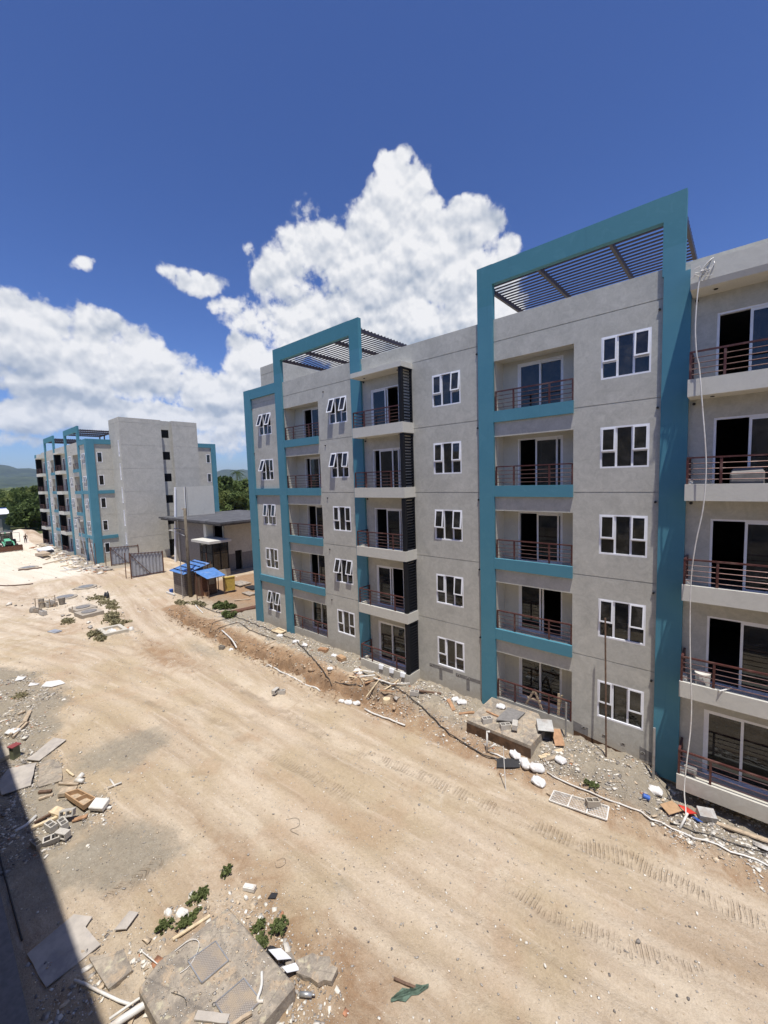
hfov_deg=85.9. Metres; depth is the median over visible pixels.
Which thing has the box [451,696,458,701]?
cement bag
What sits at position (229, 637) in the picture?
pipe
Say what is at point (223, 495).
tree
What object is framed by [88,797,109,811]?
foam block
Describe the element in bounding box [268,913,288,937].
weed
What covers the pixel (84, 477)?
window
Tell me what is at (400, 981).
stick
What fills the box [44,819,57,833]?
concrete block
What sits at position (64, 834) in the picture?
concrete block
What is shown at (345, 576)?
window
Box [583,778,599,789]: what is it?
weed
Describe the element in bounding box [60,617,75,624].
dry weed
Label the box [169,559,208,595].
block hut
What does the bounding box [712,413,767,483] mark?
balcony door
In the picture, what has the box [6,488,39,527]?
tree
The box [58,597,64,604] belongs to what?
rubble basket
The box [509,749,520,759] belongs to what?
cement bag
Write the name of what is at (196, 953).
wire
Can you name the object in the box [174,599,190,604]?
dry weed
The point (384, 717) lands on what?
pipe
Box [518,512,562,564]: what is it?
balcony door
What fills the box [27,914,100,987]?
plywood sheet
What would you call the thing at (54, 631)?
grey scrap
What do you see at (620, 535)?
window
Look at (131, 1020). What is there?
plank
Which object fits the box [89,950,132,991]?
concrete slab
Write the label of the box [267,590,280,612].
window
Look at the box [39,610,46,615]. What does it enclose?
concrete block
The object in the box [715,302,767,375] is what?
balcony door
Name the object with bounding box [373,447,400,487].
balcony door
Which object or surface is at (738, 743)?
balcony door
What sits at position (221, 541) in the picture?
small building
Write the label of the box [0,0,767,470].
sky
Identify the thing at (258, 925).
weed
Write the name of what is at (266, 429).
window
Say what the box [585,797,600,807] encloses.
concrete block
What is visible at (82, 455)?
window
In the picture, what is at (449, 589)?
window
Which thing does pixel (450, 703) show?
plank
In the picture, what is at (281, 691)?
concrete block
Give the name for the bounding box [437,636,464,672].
window
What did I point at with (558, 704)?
leaning board
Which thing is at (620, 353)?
window
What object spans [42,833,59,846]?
concrete block
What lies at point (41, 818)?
plank
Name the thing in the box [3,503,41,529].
tree
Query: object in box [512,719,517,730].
concrete block
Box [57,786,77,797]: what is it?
plank
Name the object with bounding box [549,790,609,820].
window grille
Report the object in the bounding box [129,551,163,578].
sheet gate
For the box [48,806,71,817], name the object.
plank
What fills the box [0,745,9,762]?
bucket
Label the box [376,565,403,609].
balcony door
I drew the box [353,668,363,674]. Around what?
cement bag
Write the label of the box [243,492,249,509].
tree
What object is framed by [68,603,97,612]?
manhole
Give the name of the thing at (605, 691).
pole
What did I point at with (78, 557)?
rubble
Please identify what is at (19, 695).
dry weed
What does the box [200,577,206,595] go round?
door
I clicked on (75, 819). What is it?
plank
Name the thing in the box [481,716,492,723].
concrete block
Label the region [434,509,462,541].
window
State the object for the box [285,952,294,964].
broken slab
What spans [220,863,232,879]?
weed
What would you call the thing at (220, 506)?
tree
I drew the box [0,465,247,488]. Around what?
hills
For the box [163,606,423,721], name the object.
clods
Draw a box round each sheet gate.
[110,544,138,565]
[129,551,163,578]
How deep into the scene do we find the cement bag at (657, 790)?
13.02 m
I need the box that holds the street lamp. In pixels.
[74,517,87,564]
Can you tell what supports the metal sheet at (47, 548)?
on the ground
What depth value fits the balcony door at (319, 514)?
25.94 m
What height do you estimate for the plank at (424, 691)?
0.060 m
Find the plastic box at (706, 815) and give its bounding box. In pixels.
[695,806,717,822]
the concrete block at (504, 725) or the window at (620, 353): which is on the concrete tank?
the concrete block at (504, 725)
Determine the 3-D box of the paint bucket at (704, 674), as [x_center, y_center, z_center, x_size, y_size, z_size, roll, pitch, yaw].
[9.762,5.115,12.295,0.390,0.450,0.928,-3,5,-17]
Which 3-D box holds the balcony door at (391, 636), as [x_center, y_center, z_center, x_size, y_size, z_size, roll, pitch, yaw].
[0.465,6.853,21.541,1.840,2.150,0.140,2,6,41]
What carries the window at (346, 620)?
in the apartment block at (505, 508)
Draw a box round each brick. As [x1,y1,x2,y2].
[243,883,256,892]
[318,647,328,652]
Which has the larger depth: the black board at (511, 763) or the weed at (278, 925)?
the black board at (511, 763)
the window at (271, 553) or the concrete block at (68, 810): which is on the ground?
the concrete block at (68, 810)
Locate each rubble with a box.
[0,608,767,1023]
[30,543,112,586]
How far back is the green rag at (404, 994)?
8.35 m
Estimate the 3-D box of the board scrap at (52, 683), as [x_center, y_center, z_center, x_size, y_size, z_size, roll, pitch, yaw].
[-17.653,9.176,22.068,1.273,0.068,0.672,-2,5,-4]
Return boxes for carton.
[336,654,346,661]
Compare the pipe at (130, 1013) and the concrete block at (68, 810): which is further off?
the concrete block at (68, 810)
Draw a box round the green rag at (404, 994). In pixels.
[390,983,428,1001]
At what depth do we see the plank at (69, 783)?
14.50 m
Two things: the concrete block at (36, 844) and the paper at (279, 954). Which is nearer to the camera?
the paper at (279, 954)
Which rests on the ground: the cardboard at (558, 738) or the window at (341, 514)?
the cardboard at (558, 738)
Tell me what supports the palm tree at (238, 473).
on the ground
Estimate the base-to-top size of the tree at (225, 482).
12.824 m
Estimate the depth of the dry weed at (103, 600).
36.88 m
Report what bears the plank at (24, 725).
on the ground
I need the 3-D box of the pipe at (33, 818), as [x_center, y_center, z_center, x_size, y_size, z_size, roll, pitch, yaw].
[-11.157,9.728,12.855,0.105,0.185,0.649,-1,5,13]
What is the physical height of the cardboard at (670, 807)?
0.231 m
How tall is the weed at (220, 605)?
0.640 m
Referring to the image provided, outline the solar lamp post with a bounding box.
[169,520,184,596]
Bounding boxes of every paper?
[269,948,291,959]
[282,963,298,972]
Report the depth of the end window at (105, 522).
54.93 m
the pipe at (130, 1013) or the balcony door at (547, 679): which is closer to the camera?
the pipe at (130, 1013)
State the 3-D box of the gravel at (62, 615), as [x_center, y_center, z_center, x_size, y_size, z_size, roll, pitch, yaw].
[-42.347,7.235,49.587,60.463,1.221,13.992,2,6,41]
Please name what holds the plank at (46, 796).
on the ground
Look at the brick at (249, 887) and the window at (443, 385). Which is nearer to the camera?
the brick at (249, 887)
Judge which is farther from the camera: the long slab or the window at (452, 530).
the long slab
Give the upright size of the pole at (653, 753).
1.902 m
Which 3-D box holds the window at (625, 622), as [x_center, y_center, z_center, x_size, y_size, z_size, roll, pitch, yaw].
[8.220,3.788,14.301,1.450,1.400,0.235,2,6,41]
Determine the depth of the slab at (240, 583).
42.14 m
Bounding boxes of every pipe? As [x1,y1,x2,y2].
[14,815,37,832]
[73,979,129,1004]
[109,997,139,1020]
[109,1002,144,1023]
[221,630,236,647]
[256,971,263,1003]
[266,664,320,691]
[364,708,404,725]
[486,731,495,752]
[490,751,520,764]
[547,771,767,865]
[679,813,688,828]
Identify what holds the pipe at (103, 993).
on the ground
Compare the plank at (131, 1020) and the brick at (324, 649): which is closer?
the plank at (131, 1020)
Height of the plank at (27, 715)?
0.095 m
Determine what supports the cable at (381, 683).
on the ground
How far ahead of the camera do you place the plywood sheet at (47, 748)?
16.44 m
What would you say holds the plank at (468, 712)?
on the ground
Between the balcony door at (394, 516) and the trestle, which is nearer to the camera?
the trestle
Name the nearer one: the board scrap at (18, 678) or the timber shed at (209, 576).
the board scrap at (18, 678)
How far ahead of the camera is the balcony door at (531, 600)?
17.26 m
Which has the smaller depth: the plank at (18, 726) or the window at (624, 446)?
the window at (624, 446)
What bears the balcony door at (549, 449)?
in the apartment block at (505, 508)
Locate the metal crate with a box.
[536,718,553,740]
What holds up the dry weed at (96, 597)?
on the ground
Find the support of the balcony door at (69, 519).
in the apartment block at (116, 489)
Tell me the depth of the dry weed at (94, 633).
28.98 m
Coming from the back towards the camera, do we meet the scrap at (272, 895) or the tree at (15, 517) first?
the tree at (15, 517)
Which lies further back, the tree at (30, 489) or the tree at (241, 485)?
the tree at (30, 489)
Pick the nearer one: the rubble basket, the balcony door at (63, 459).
the rubble basket
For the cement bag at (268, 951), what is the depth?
9.12 m
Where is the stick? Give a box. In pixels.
[393,976,415,987]
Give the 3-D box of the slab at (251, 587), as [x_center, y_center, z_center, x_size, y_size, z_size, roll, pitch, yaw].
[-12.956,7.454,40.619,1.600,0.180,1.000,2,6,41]
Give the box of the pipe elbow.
[74,772,84,782]
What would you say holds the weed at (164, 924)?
on the ground
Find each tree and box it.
[0,486,28,495]
[0,491,33,526]
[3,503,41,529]
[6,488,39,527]
[17,485,37,492]
[20,503,41,529]
[217,475,238,490]
[218,486,224,509]
[218,488,237,510]
[219,490,249,510]
[229,470,245,480]
[233,478,247,490]
[243,484,248,494]
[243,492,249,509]
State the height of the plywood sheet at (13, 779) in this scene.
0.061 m
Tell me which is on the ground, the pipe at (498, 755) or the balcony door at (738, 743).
the pipe at (498, 755)
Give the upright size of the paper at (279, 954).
0.177 m
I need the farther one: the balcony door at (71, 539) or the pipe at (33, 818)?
the balcony door at (71, 539)
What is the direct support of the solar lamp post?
on the ground
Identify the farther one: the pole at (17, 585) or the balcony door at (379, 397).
the pole at (17, 585)
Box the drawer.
[65,789,95,809]
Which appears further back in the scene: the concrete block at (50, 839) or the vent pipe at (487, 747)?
the vent pipe at (487, 747)
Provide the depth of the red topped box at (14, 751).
16.01 m
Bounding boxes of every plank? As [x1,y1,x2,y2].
[8,722,23,735]
[12,722,28,737]
[22,710,31,722]
[31,816,57,829]
[34,813,50,823]
[38,789,51,793]
[38,793,53,800]
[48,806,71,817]
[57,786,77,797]
[58,782,78,785]
[72,813,87,822]
[128,996,139,1023]
[172,914,209,940]
[194,1010,229,1023]
[229,1010,251,1023]
[415,689,440,694]
[447,699,455,710]
[459,711,474,714]
[538,748,563,758]
[543,755,554,761]
[693,814,767,842]
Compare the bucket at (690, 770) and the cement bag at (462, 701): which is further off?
the cement bag at (462, 701)
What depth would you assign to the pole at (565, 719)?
15.50 m
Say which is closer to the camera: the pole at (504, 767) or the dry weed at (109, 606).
the pole at (504, 767)
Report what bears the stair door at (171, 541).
in the apartment block at (116, 489)
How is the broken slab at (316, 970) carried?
on the ground
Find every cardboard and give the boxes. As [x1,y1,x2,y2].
[552,729,564,745]
[660,801,683,814]
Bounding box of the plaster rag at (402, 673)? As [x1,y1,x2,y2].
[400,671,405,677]
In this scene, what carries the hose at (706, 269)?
hanging from the apartment block at (505, 508)
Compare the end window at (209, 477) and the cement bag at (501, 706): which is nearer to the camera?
the cement bag at (501, 706)
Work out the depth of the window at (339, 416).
22.73 m
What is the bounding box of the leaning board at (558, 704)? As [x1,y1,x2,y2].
[557,694,562,715]
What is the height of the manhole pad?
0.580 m
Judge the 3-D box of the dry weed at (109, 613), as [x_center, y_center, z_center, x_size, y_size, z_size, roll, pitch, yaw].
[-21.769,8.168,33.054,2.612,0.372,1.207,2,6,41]
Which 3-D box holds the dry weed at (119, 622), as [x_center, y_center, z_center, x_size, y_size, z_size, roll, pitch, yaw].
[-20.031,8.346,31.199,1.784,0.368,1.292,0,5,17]
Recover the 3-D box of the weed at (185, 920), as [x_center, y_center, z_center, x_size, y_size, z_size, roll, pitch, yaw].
[-4.679,9.773,9.899,0.653,0.183,0.375,-5,6,-32]
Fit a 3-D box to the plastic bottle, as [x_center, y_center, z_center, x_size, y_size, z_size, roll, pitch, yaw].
[-1.553,9.765,8.351,0.313,0.090,0.090,-1,5,4]
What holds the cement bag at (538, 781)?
on the ground
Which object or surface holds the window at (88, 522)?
in the apartment block at (116, 489)
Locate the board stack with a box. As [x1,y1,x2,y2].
[35,551,49,555]
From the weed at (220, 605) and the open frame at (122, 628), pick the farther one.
the weed at (220, 605)
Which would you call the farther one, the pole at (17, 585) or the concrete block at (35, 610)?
the pole at (17, 585)
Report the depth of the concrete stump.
35.99 m
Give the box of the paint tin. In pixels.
[642,793,649,800]
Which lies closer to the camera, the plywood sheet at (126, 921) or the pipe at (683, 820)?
the plywood sheet at (126, 921)
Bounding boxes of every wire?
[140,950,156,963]
[175,939,198,972]
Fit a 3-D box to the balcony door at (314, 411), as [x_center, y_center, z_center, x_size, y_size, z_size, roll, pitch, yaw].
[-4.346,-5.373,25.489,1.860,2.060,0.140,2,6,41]
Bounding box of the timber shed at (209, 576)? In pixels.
[193,567,224,597]
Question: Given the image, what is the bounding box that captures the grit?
[145,908,282,1023]
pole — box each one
[0,583,32,585]
[181,508,192,596]
[503,746,505,789]
[565,702,566,736]
[604,618,606,756]
[652,727,655,779]
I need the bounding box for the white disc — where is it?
[752,840,767,850]
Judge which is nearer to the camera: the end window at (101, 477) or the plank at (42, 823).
the plank at (42, 823)
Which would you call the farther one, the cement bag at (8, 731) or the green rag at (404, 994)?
the cement bag at (8, 731)
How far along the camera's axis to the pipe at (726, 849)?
11.73 m
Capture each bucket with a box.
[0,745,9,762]
[382,697,390,704]
[684,764,696,777]
[695,669,729,690]
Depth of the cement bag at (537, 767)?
14.15 m
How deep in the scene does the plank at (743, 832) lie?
11.69 m
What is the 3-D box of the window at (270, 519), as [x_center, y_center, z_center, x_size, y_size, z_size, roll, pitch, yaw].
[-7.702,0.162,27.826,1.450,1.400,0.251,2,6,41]
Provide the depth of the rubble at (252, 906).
12.08 m
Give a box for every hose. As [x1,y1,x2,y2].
[0,856,22,940]
[217,622,275,639]
[684,257,714,814]
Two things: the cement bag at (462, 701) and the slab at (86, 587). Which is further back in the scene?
the slab at (86, 587)
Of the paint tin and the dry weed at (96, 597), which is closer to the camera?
the paint tin
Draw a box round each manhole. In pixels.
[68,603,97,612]
[74,607,103,618]
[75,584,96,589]
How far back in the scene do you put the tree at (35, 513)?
96.02 m
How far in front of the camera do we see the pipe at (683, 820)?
11.69 m
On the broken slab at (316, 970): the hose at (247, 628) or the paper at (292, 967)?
the paper at (292, 967)
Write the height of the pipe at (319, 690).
0.200 m
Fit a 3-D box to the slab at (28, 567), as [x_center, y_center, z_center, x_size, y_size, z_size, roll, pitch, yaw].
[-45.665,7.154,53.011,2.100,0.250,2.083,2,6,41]
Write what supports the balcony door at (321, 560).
in the apartment block at (505, 508)
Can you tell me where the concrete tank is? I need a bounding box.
[467,697,544,758]
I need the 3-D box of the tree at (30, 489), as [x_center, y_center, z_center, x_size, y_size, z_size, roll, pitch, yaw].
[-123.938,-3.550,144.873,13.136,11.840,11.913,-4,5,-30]
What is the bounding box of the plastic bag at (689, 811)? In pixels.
[678,804,696,813]
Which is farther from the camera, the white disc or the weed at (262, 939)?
the white disc
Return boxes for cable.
[198,604,501,759]
[670,822,767,853]
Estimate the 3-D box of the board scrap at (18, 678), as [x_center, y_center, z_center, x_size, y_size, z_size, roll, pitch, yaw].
[-20.075,9.177,22.771,0.447,0.077,0.671,-4,5,-22]
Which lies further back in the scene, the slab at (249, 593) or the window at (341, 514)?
the slab at (249, 593)
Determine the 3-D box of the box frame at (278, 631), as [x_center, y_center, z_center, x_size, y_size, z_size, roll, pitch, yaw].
[-6.949,7.857,27.273,1.000,0.115,0.600,2,6,41]
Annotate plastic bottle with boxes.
[299,991,314,997]
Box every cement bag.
[4,728,20,734]
[104,591,109,597]
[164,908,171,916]
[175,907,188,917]
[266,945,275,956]
[344,699,352,704]
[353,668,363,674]
[353,700,360,704]
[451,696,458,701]
[457,699,466,704]
[496,703,505,709]
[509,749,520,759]
[519,757,529,769]
[529,762,544,773]
[531,775,545,788]
[555,755,566,764]
[648,785,662,796]
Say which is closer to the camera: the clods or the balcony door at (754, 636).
the balcony door at (754, 636)
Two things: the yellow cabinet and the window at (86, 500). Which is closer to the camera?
the yellow cabinet
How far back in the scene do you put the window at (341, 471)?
22.98 m
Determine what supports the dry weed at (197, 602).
on the ground
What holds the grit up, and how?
on the manhole pad
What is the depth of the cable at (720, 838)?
11.27 m
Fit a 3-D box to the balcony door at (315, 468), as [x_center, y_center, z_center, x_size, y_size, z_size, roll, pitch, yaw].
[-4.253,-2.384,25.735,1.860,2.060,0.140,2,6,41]
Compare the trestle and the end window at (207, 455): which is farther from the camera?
the end window at (207, 455)
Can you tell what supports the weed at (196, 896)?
on the ground
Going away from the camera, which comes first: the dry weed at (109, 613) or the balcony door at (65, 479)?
the dry weed at (109, 613)
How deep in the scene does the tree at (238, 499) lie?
110.96 m
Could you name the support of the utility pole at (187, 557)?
on the ground
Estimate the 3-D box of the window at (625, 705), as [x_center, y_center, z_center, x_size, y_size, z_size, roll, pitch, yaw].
[8.337,6.774,14.574,1.450,1.400,0.164,2,6,41]
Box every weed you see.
[9,690,28,699]
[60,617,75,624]
[86,628,101,637]
[87,594,105,600]
[93,633,106,641]
[96,597,119,606]
[101,613,125,623]
[103,610,124,616]
[105,603,119,609]
[109,619,132,625]
[154,917,174,935]
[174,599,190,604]
[174,906,202,929]
[185,884,208,906]
[189,600,208,606]
[212,600,231,608]
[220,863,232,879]
[221,610,237,618]
[227,603,237,608]
[249,917,265,934]
[255,929,268,947]
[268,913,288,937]
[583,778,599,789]
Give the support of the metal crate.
on the ground
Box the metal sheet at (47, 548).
[37,546,53,550]
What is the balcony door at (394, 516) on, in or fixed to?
in the apartment block at (505, 508)
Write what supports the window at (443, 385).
in the apartment block at (505, 508)
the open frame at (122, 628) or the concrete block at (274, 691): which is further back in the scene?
the open frame at (122, 628)
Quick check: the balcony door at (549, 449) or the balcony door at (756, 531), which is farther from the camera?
the balcony door at (549, 449)
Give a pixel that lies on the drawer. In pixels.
(81, 799)
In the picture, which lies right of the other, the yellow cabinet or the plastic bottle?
the plastic bottle
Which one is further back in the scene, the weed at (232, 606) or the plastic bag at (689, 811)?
the weed at (232, 606)
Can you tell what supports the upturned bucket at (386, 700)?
on the ground
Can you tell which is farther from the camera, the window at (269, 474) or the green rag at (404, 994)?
the window at (269, 474)
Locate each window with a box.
[80,453,84,463]
[82,476,86,486]
[85,499,88,508]
[87,521,91,531]
[96,452,102,461]
[98,475,104,484]
[100,498,106,507]
[102,520,108,530]
[104,542,109,552]
[206,454,210,462]
[207,474,211,481]
[256,412,271,435]
[258,459,273,479]
[263,504,276,524]
[266,547,278,569]
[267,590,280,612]
[326,395,346,423]
[328,452,348,477]
[333,506,350,531]
[333,558,353,584]
[337,609,355,637]
[432,370,460,407]
[433,441,461,473]
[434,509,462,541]
[436,573,463,607]
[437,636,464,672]
[597,679,643,730]
[598,598,645,645]
[599,514,647,557]
[600,423,649,467]
[601,327,651,379]
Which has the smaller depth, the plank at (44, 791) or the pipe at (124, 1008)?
the pipe at (124, 1008)
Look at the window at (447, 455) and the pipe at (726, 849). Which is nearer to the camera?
the pipe at (726, 849)
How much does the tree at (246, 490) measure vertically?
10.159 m
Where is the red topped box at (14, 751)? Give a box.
[7,742,20,759]
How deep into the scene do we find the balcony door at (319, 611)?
26.61 m
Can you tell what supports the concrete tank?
on the ground
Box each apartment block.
[0,893,29,1023]
[34,417,218,563]
[243,188,767,823]
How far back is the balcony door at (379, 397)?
20.74 m
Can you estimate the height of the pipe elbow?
0.229 m
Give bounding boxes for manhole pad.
[139,908,294,1023]
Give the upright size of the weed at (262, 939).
0.197 m
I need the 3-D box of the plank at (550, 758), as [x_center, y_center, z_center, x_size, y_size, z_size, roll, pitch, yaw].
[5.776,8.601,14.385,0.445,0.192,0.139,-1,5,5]
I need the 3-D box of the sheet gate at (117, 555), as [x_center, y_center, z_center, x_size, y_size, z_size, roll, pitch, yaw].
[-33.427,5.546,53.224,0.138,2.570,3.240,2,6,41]
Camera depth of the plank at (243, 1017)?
7.75 m
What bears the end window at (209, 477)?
in the apartment block at (116, 489)
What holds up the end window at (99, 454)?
in the apartment block at (116, 489)
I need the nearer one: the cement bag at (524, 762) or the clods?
the cement bag at (524, 762)
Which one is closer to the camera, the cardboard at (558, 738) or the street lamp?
the cardboard at (558, 738)
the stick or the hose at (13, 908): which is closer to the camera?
the stick
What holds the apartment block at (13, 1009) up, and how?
on the ground
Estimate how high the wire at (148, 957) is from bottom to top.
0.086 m
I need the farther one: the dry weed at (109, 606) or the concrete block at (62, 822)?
the dry weed at (109, 606)
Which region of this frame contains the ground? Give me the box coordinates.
[0,525,767,1023]
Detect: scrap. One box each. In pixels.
[15,676,25,680]
[41,680,64,686]
[47,629,61,633]
[268,892,277,898]
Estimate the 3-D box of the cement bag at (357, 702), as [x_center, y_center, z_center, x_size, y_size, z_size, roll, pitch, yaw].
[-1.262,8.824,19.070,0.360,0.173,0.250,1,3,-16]
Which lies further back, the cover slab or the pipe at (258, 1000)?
the cover slab
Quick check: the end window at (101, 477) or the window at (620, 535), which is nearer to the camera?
the window at (620, 535)
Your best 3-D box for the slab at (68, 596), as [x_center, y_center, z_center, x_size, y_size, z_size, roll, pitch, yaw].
[-30.206,8.102,39.119,1.950,0.250,1.935,2,6,41]
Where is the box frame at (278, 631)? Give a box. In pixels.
[271,627,286,633]
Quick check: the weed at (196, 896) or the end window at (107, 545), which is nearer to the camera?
the weed at (196, 896)
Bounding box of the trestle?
[525,688,542,709]
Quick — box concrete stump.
[38,598,44,607]
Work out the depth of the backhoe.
67.04 m
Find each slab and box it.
[18,565,38,568]
[53,594,77,600]
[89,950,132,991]
[230,605,255,612]
[235,580,250,585]
[242,591,254,595]
[244,585,254,589]
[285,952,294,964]
[296,953,337,987]
[496,707,524,722]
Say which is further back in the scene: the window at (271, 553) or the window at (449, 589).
the window at (271, 553)
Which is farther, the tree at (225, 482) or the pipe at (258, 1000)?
the tree at (225, 482)
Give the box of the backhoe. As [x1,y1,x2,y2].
[0,531,22,551]
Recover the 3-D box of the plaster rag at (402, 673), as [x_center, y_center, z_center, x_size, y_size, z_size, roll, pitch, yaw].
[0.927,7.898,20.018,0.320,0.230,0.150,2,6,41]
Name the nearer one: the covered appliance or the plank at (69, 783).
the covered appliance
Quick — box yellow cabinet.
[222,575,234,593]
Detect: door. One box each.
[62,458,65,470]
[64,478,67,490]
[68,518,71,531]
[70,538,73,551]
[169,539,173,554]
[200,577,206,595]
[303,407,318,437]
[305,457,320,487]
[307,505,322,537]
[309,554,324,585]
[311,601,326,631]
[371,384,398,425]
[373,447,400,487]
[375,508,402,550]
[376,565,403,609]
[378,620,405,667]
[518,355,562,407]
[518,435,562,484]
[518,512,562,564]
[519,586,561,638]
[519,658,561,709]
[702,709,767,794]
[705,616,767,695]
[708,519,767,593]
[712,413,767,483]
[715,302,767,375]
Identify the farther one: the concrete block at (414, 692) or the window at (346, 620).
the window at (346, 620)
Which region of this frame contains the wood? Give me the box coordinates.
[0,482,247,492]
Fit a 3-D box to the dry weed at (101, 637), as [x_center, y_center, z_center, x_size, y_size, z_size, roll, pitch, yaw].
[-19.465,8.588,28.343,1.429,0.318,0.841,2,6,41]
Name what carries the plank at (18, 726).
on the ground
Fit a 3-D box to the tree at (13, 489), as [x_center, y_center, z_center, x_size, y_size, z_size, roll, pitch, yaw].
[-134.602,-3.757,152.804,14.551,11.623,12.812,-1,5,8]
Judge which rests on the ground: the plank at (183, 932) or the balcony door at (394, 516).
the plank at (183, 932)
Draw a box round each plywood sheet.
[0,763,35,794]
[27,738,65,760]
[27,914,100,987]
[38,759,61,786]
[114,911,137,929]
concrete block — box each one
[30,836,42,850]
[33,608,41,612]
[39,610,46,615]
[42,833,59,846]
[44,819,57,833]
[54,827,70,840]
[56,816,68,828]
[58,807,75,818]
[271,687,279,694]
[277,689,285,694]
[410,690,418,695]
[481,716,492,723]
[499,722,510,729]
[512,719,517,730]
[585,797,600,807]
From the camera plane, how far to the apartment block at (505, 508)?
15.89 m
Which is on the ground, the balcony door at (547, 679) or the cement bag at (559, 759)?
the cement bag at (559, 759)
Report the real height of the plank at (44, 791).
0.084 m
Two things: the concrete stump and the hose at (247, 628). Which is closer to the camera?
the hose at (247, 628)
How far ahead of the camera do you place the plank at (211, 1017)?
7.79 m
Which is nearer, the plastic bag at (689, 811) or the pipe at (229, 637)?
the plastic bag at (689, 811)
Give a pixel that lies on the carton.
(341, 657)
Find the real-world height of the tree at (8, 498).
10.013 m
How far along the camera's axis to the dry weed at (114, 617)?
31.70 m
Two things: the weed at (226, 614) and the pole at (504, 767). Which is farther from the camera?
the weed at (226, 614)
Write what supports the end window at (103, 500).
in the apartment block at (116, 489)
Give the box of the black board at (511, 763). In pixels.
[497,758,519,767]
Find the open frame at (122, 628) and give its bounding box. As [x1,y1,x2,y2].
[97,624,128,635]
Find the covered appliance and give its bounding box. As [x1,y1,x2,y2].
[730,467,764,483]
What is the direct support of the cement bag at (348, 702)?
on the ground
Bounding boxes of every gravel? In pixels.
[2,544,194,644]
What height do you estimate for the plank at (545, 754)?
0.155 m
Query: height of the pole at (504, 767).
1.279 m
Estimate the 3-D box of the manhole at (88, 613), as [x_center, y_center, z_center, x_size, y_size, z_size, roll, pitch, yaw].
[-23.828,8.156,33.344,1.700,0.355,1.500,1,6,34]
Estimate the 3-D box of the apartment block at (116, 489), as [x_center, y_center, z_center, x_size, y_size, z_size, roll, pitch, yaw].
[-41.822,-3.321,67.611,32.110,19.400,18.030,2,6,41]
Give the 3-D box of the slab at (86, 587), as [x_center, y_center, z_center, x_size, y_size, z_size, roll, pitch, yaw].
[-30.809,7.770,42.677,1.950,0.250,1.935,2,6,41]
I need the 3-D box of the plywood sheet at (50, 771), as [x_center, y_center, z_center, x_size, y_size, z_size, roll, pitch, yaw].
[-12.264,9.548,15.154,0.681,0.090,1.822,-6,6,-39]
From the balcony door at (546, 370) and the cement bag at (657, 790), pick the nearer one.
the cement bag at (657, 790)
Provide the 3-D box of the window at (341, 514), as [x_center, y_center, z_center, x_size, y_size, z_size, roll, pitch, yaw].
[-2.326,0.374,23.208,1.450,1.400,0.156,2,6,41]
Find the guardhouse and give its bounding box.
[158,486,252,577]

